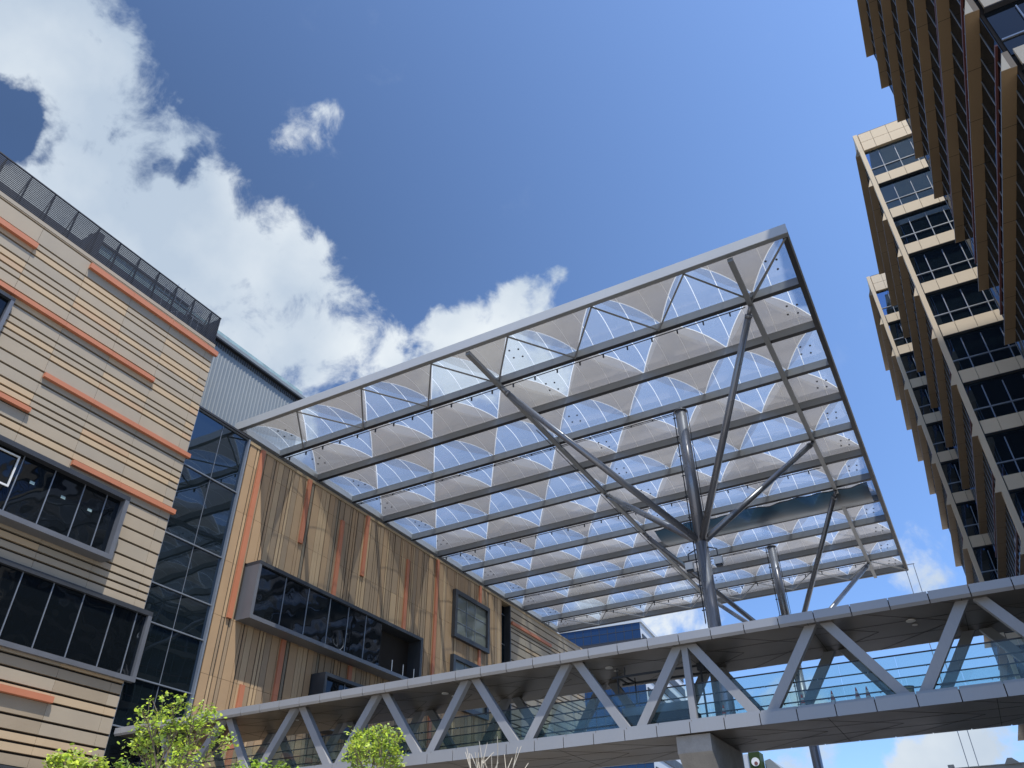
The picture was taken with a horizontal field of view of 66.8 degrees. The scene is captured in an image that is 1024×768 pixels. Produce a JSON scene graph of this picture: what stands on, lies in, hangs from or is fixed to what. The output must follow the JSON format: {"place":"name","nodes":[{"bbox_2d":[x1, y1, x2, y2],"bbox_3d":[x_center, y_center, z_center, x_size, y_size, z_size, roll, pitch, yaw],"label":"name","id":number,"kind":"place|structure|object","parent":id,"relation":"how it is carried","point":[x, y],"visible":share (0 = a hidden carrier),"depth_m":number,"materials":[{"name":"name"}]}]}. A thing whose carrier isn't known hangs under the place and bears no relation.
{"place":"outdoors","nodes":[
{"label":"outdoors","id":0,"kind":"place"},
{"bbox_2d":[0,151,221,767],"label":"mall building","id":1,"kind":"structure","parent":0,"point":[106,357],"depth_m":55.70,"materials":[{"name":"beige wood"}]},
{"bbox_2d":[0,289,15,330],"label":"window","id":2,"kind":"structure","parent":1,"relation":"in","point":[7,301],"depth_m":53.84,"materials":[{"name":"grey glass"}]},
{"bbox_2d":[0,764,18,767],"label":"window","id":3,"kind":"structure","parent":1,"relation":"in","point":[1,766],"depth_m":45.54,"materials":[{"name":"grey glass"}]},
{"bbox_2d":[0,434,130,562],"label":"window","id":4,"kind":"structure","parent":1,"relation":"in","point":[38,510],"depth_m":52.62,"materials":[{"name":"black glass"}]},
{"bbox_2d":[0,557,152,682],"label":"window","id":5,"kind":"structure","parent":1,"relation":"in","point":[43,615],"depth_m":51.44,"materials":[{"name":"black glass"}]},
{"bbox_2d":[160,285,200,329],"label":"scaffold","id":6,"kind":"object","parent":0,"point":[179,305],"visible":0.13,"depth_m":71.17,"materials":[{"name":"grey metal"}]},
{"bbox_2d":[0,0,1023,767],"label":"sky","id":7,"kind":"structure","parent":0,"point":[356,189],"materials":[{"name":"blue"}]},
{"bbox_2d":[511,604,586,739],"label":"mall building","id":8,"kind":"structure","parent":0,"point":[531,637],"depth_m":109.24,"materials":[{"name":"beige wood"}]},
{"bbox_2d":[558,619,685,767],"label":"office block","id":9,"kind":"structure","parent":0,"point":[620,632],"depth_m":179.31,"materials":[{"name":"glass"}]},
{"bbox_2d":[647,687,665,703],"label":"ribbon window","id":10,"kind":"structure","parent":9,"relation":"in","point":[649,692],"depth_m":172.30,"materials":[{"name":"glass"}]},
{"bbox_2d":[653,683,680,701],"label":"ribbon window","id":11,"kind":"structure","parent":9,"relation":"in","point":[667,691],"depth_m":189.12,"materials":[{"name":"glass"}]},
{"bbox_2d":[664,760,682,767],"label":"ribbon window","id":12,"kind":"structure","parent":9,"relation":"in","point":[673,763],"depth_m":176.37,"materials":[{"name":"glass"}]},
{"bbox_2d":[669,680,685,696],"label":"ribbon window","id":13,"kind":"structure","parent":9,"relation":"in","point":[673,682],"depth_m":198.08,"materials":[{"name":"glass"}]},
{"bbox_2d":[743,752,764,767],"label":"billboard","id":14,"kind":"object","parent":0,"point":[753,759],"depth_m":155.12,"materials":[{"name":"green paint"}]},
{"bbox_2d":[765,759,782,767],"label":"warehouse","id":15,"kind":"structure","parent":0,"point":[769,763],"depth_m":155.09,"materials":[{"name":"metal"}]},
{"bbox_2d":[853,120,1023,578],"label":"office tower","id":16,"kind":"structure","parent":0,"point":[969,363],"depth_m":59.46,"materials":[{"name":"concrete"}]},
{"bbox_2d":[865,169,882,260],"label":"side window","id":17,"kind":"structure","parent":16,"relation":"in","point":[868,179],"depth_m":71.17,"materials":[{"name":"black glass"}]},
{"bbox_2d":[879,202,895,293],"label":"side window","id":18,"kind":"structure","parent":16,"relation":"in","point":[881,209],"depth_m":68.65,"materials":[{"name":"black glass"}]},
{"bbox_2d":[865,136,923,177],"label":"window","id":19,"kind":"structure","parent":16,"relation":"in","point":[900,153],"depth_m":67.98,"materials":[{"name":"blue glass"}]},
{"bbox_2d":[893,236,910,336],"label":"side window","id":20,"kind":"structure","parent":16,"relation":"in","point":[896,246],"depth_m":68.15,"materials":[{"name":"black glass"}]},
{"bbox_2d":[879,169,933,210],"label":"window","id":21,"kind":"structure","parent":16,"relation":"in","point":[919,185],"depth_m":65.41,"materials":[{"name":"blue glass"}]},
{"bbox_2d":[908,271,925,374],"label":"side window","id":22,"kind":"structure","parent":16,"relation":"in","point":[912,286],"depth_m":66.96,"materials":[{"name":"black glass"}]},
{"bbox_2d":[894,203,953,245],"bbox_3d":[42.354,-15.666,59.080,24.150,3.150,0.124,-17,-39,22],"label":"window","id":23,"kind":"structure","parent":16,"relation":"in","point":[938,219],"depth_m":62.92,"materials":[{"name":"black glass"}]},
{"bbox_2d":[924,310,941,415],"bbox_3d":[35.571,-0.961,65.028,0.140,3.150,17.100,-17,-39,22],"label":"side window","id":24,"kind":"structure","parent":16,"relation":"in","point":[929,329],"depth_m":64.87,"materials":[{"name":"black glass"}]},
{"bbox_2d":[909,240,976,283],"bbox_3d":[42.382,-12.237,56.621,24.150,3.150,0.124,-17,-39,22],"label":"window","id":25,"kind":"structure","parent":16,"relation":"in","point":[951,258],"depth_m":60.42,"materials":[{"name":"black glass"}]},
{"bbox_2d":[942,353,958,458],"bbox_3d":[35.599,2.468,62.569,0.140,3.150,17.100,-17,-39,22],"label":"side window","id":26,"kind":"structure","parent":16,"relation":"in","point":[947,372],"depth_m":62.51,"materials":[{"name":"black glass"}]},
{"bbox_2d":[926,281,997,325],"bbox_3d":[42.410,-8.807,54.162,24.150,3.150,0.124,-17,-39,22],"label":"window","id":27,"kind":"structure","parent":16,"relation":"in","point":[963,301],"depth_m":57.98,"materials":[{"name":"black glass"}]},
{"bbox_2d":[961,398,976,504],"bbox_3d":[35.627,5.898,60.110,0.140,3.150,17.100,-17,-39,22],"label":"side window","id":28,"kind":"structure","parent":16,"relation":"in","point":[967,422],"depth_m":59.98,"materials":[{"name":"black glass"}]},
{"bbox_2d":[944,322,1020,370],"bbox_3d":[42.438,-5.378,51.703,24.150,3.150,0.124,-17,-39,22],"label":"window","id":29,"kind":"structure","parent":16,"relation":"in","point":[982,346],"depth_m":55.54,"materials":[{"name":"black glass"}]},
{"bbox_2d":[982,449,996,557],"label":"side window","id":30,"kind":"structure","parent":16,"relation":"in","point":[989,479],"depth_m":57.50,"materials":[{"name":"black glass"}]},
{"bbox_2d":[964,370,1023,422],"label":"window","id":31,"kind":"structure","parent":16,"relation":"in","point":[1003,395],"depth_m":53.20,"materials":[{"name":"black glass"}]},
{"bbox_2d":[985,428,1023,476],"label":"window","id":32,"kind":"structure","parent":16,"relation":"in","point":[1007,448],"depth_m":51.08,"materials":[{"name":"black glass"}]},
{"bbox_2d":[1005,504,1020,578],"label":"side window","id":33,"kind":"structure","parent":16,"relation":"in","point":[1013,542],"depth_m":53.64,"materials":[{"name":"black glass"}]},
{"bbox_2d":[1009,490,1023,527],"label":"window","id":34,"kind":"structure","parent":16,"relation":"in","point":[1017,497],"depth_m":49.21,"materials":[{"name":"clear glass"}]},
{"bbox_2d":[857,0,1023,359],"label":"office tower","id":35,"kind":"structure","parent":0,"point":[951,74],"depth_m":40.63,"materials":[{"name":"metal"}]},
{"bbox_2d":[865,0,876,60],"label":"side window","id":36,"kind":"structure","parent":35,"relation":"in","point":[867,6],"depth_m":59.03,"materials":[{"name":"black glass"}]},
{"bbox_2d":[877,0,893,94],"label":"side window","id":37,"kind":"structure","parent":35,"relation":"in","point":[878,1],"depth_m":55.40,"materials":[{"name":"black glass"}]},
{"bbox_2d":[890,0,911,131],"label":"side window","id":38,"kind":"structure","parent":35,"relation":"in","point":[893,5],"depth_m":51.80,"materials":[{"name":"black glass"}]},
{"bbox_2d":[906,0,931,174],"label":"side window","id":39,"kind":"structure","parent":35,"relation":"in","point":[910,6],"depth_m":48.11,"materials":[{"name":"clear glass"}]},
{"bbox_2d":[925,0,952,217],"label":"side window","id":40,"kind":"structure","parent":35,"relation":"in","point":[930,4],"depth_m":44.32,"materials":[{"name":"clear glass"}]},
{"bbox_2d":[949,0,976,263],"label":"side window","id":41,"kind":"structure","parent":35,"relation":"in","point":[956,7],"depth_m":40.38,"materials":[{"name":"black glass"}]},
{"bbox_2d":[979,18,1003,318],"bbox_3d":[24.229,-9.383,38.908,0.140,3.070,19.025,-17,-39,22],"label":"side window","id":42,"kind":"structure","parent":35,"relation":"in","point":[991,52],"depth_m":37.21,"materials":[{"name":"black glass"}]},
{"bbox_2d":[984,0,1023,55],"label":"window","id":43,"kind":"structure","parent":35,"relation":"in","point":[1007,21],"depth_m":31.88,"materials":[{"name":"black glass"}]},
{"bbox_2d":[1015,75,1023,359],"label":"side window","id":44,"kind":"structure","parent":35,"relation":"in","point":[1019,238],"depth_m":36.14,"materials":[{"name":"black glass"}]},
{"bbox_2d":[866,273,1023,740],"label":"office tower","id":45,"kind":"structure","parent":0,"point":[975,558],"depth_m":75.41,"materials":[{"name":"concrete"}]},
{"bbox_2d":[876,290,898,316],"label":"window","id":46,"kind":"structure","parent":45,"relation":"in","point":[883,296],"depth_m":83.96,"materials":[{"name":"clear glass"}]},
{"bbox_2d":[888,321,911,345],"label":"window","id":47,"kind":"structure","parent":45,"relation":"in","point":[895,328],"depth_m":81.42,"materials":[{"name":"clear glass"}]},
{"bbox_2d":[900,353,924,380],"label":"window","id":48,"kind":"structure","parent":45,"relation":"in","point":[908,360],"depth_m":78.95,"materials":[{"name":"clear glass"}]},
{"bbox_2d":[913,386,938,414],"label":"window","id":49,"kind":"structure","parent":45,"relation":"in","point":[921,394],"depth_m":76.51,"materials":[{"name":"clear glass"}]},
{"bbox_2d":[927,442,935,492],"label":"side window","id":50,"kind":"structure","parent":45,"relation":"in","point":[930,454],"depth_m":78.42,"materials":[{"name":"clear glass"}]},
{"bbox_2d":[927,422,953,452],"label":"window","id":51,"kind":"structure","parent":45,"relation":"in","point":[936,432],"depth_m":74.04,"materials":[{"name":"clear glass"}]},
{"bbox_2d":[940,477,949,531],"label":"side window","id":52,"kind":"structure","parent":45,"relation":"in","point":[943,489],"depth_m":76.96,"materials":[{"name":"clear glass"}]},
{"bbox_2d":[941,460,969,494],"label":"window","id":53,"kind":"structure","parent":45,"relation":"in","point":[951,470],"depth_m":71.59,"materials":[{"name":"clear glass"}]},
{"bbox_2d":[955,518,965,575],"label":"side window","id":54,"kind":"structure","parent":45,"relation":"in","point":[960,538],"depth_m":75.12,"materials":[{"name":"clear glass"}]},
{"bbox_2d":[956,501,978,537],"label":"window","id":55,"kind":"structure","parent":45,"relation":"in","point":[968,512],"depth_m":69.10,"materials":[{"name":"black glass"}]},
{"bbox_2d":[971,561,978,582],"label":"side window","id":56,"kind":"structure","parent":45,"relation":"in","point":[975,578],"depth_m":70.55,"materials":[{"name":"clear glass"}]},
{"bbox_2d":[973,546,997,580],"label":"window","id":57,"kind":"structure","parent":45,"relation":"in","point":[985,557],"depth_m":66.63,"materials":[{"name":"black glass"}]},
{"bbox_2d":[991,643,998,669],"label":"side window","id":58,"kind":"structure","parent":45,"relation":"in","point":[994,646],"depth_m":73.57,"materials":[{"name":"blue glass"}]},
{"bbox_2d":[1007,658,1014,679],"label":"side window","id":59,"kind":"structure","parent":45,"relation":"in","point":[1009,670],"depth_m":66.10,"materials":[{"name":"blue glass"}]},
{"bbox_2d":[1013,646,1023,678],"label":"window","id":60,"kind":"structure","parent":45,"relation":"in","point":[1020,667],"depth_m":61.75,"materials":[{"name":"blue glass"}]},
{"bbox_2d":[948,758,1023,767],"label":"podium roof","id":61,"kind":"structure","parent":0,"point":[1011,763],"depth_m":47.24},
{"label":"ground","id":62,"kind":"structure","parent":0,"visible":0},
{"bbox_2d":[42,743,109,767],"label":"young tree","id":63,"kind":"object","parent":62,"relation":"on","point":[58,760],"visible":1,"depth_m":10.08,"materials":[{"name":"green plant"}]},
{"bbox_2d":[111,756,164,767],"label":"young tree","id":64,"kind":"object","parent":62,"relation":"on","point":[117,765],"visible":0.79,"depth_m":11.55,"materials":[{"name":"green plant"}]},
{"bbox_2d":[102,405,250,767],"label":"glass link","id":65,"kind":"object","parent":62,"relation":"on","point":[182,593],"visible":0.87,"depth_m":61.21,"materials":[{"name":"glass"}]},
{"bbox_2d":[188,309,305,455],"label":"plant room","id":66,"kind":"object","parent":65,"relation":"on","point":[241,384],"visible":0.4,"depth_m":80.81,"materials":[{"name":"metal"}]},
{"bbox_2d":[117,691,238,767],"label":"young tree","id":67,"kind":"object","parent":62,"relation":"on","point":[141,741],"visible":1,"depth_m":11.09,"materials":[{"name":"green plant"}]},
{"bbox_2d":[231,757,298,767],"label":"young tree","id":68,"kind":"object","parent":62,"relation":"on","point":[256,764],"visible":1,"depth_m":12.24,"materials":[{"name":"green plant"}]},
{"bbox_2d":[181,440,557,767],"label":"mall building","id":69,"kind":"structure","parent":62,"relation":"on","point":[322,588],"depth_m":73.80,"materials":[{"name":"brown wood"}]},
{"bbox_2d":[235,560,423,681],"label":"window","id":70,"kind":"structure","parent":69,"relation":"in","point":[273,601],"depth_m":70.51,"materials":[{"name":"black glass"}]},
{"bbox_2d":[309,672,367,739],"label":"window","id":71,"kind":"structure","parent":69,"relation":"in","point":[322,682],"depth_m":69.66,"materials":[{"name":"black glass"}]},
{"bbox_2d":[450,654,488,720],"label":"window","id":72,"kind":"structure","parent":69,"relation":"in","point":[457,662],"depth_m":90.90,"materials":[{"name":"grey glass"}]},
{"bbox_2d":[451,589,489,653],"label":"window","id":73,"kind":"structure","parent":69,"relation":"in","point":[470,625],"depth_m":95.61,"materials":[{"name":"grey glass"}]},
{"bbox_2d":[339,723,408,767],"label":"young tree","id":74,"kind":"object","parent":62,"relation":"on","point":[378,758],"visible":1,"depth_m":12.64,"materials":[{"name":"green plant"}]},
{"bbox_2d":[465,736,528,767],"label":"bare tree","id":75,"kind":"object","parent":62,"relation":"on","point":[482,762],"visible":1,"depth_m":11.85,"materials":[{"name":"grey plant"}]},
{"bbox_2d":[501,605,510,741],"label":"glass link","id":76,"kind":"object","parent":62,"relation":"on","point":[505,634],"visible":0.22,"depth_m":103.62,"materials":[{"name":"black glass"}]},
{"bbox_2d":[235,224,908,767],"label":"entrance canopy","id":77,"kind":"object","parent":62,"relation":"on","point":[769,326],"visible":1,"depth_m":77.63,"materials":[{"name":"metal"}]},
{"bbox_2d":[654,482,873,545],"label":"metal panel","id":78,"kind":"object","parent":77,"relation":"hanging from","point":[805,506],"visible":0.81,"depth_m":88.45,"materials":[{"name":"metal"}]},
{"bbox_2d":[906,570,968,766],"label":"hanging cable","id":79,"kind":"object","parent":77,"relation":"hanging from","point":[941,680],"visible":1,"depth_m":95.18,"materials":[{"name":"grey metal"}]},
{"bbox_2d":[901,563,978,765],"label":"hanging cable","id":80,"kind":"object","parent":77,"relation":"hanging from","point":[945,664],"visible":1,"depth_m":95.70,"materials":[{"name":"grey metal"}]},
{"bbox_2d":[676,733,743,767],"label":"bridge pier","id":81,"kind":"structure","parent":62,"relation":"on","point":[707,750],"depth_m":34.15,"materials":[{"name":"concrete"}]},
{"bbox_2d":[114,575,1023,767],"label":"footbridge","id":82,"kind":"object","parent":81,"relation":"on","point":[945,618],"visible":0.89,"depth_m":36.81,"materials":[{"name":"paint"}]},
{"bbox_2d":[612,661,710,716],"bbox_3d":[7.578,15.409,38.141,5.000,3.100,1.535,-18,-39,23],"label":"work gantry","id":83,"kind":"object","parent":82,"relation":"hanging from","point":[700,666],"visible":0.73,"depth_m":38.71,"materials":[{"name":"metal"}]},
{"bbox_2d":[622,700,701,725],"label":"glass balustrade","id":84,"kind":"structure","parent":82,"relation":"on","point":[669,710],"depth_m":37.54,"materials":[{"name":"glass"}]},
{"bbox_2d":[831,691,835,702],"bbox_3d":[13.859,13.624,33.499,0.380,0.750,0.380,-18,-39,23],"label":"traffic cone","id":85,"kind":"object","parent":82,"relation":"on","point":[833,699],"visible":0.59,"depth_m":33.46,"materials":[{"name":"rubber"}]},
{"bbox_2d":[855,687,859,698],"bbox_3d":[14.743,13.334,33.104,0.380,0.750,0.380,-18,-39,23],"label":"traffic cone","id":86,"kind":"object","parent":82,"relation":"on","point":[857,696],"visible":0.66,"depth_m":33.12,"materials":[{"name":"rubber"}]},
{"bbox_2d":[865,686,870,697],"bbox_3d":[15.134,13.238,32.976,0.380,0.750,0.380,-18,-39,23],"label":"traffic cone","id":87,"kind":"object","parent":82,"relation":"on","point":[868,695],"visible":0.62,"depth_m":32.98,"materials":[{"name":"rubber"}]},
{"bbox_2d":[904,685,914,691],"bbox_3d":[16.466,12.857,32.271,0.618,0.490,0.618,-18,-39,23],"label":"bucket","id":88,"kind":"object","parent":82,"relation":"on","point":[909,686],"visible":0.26,"depth_m":32.16,"materials":[{"name":"plastic"}]}
]}

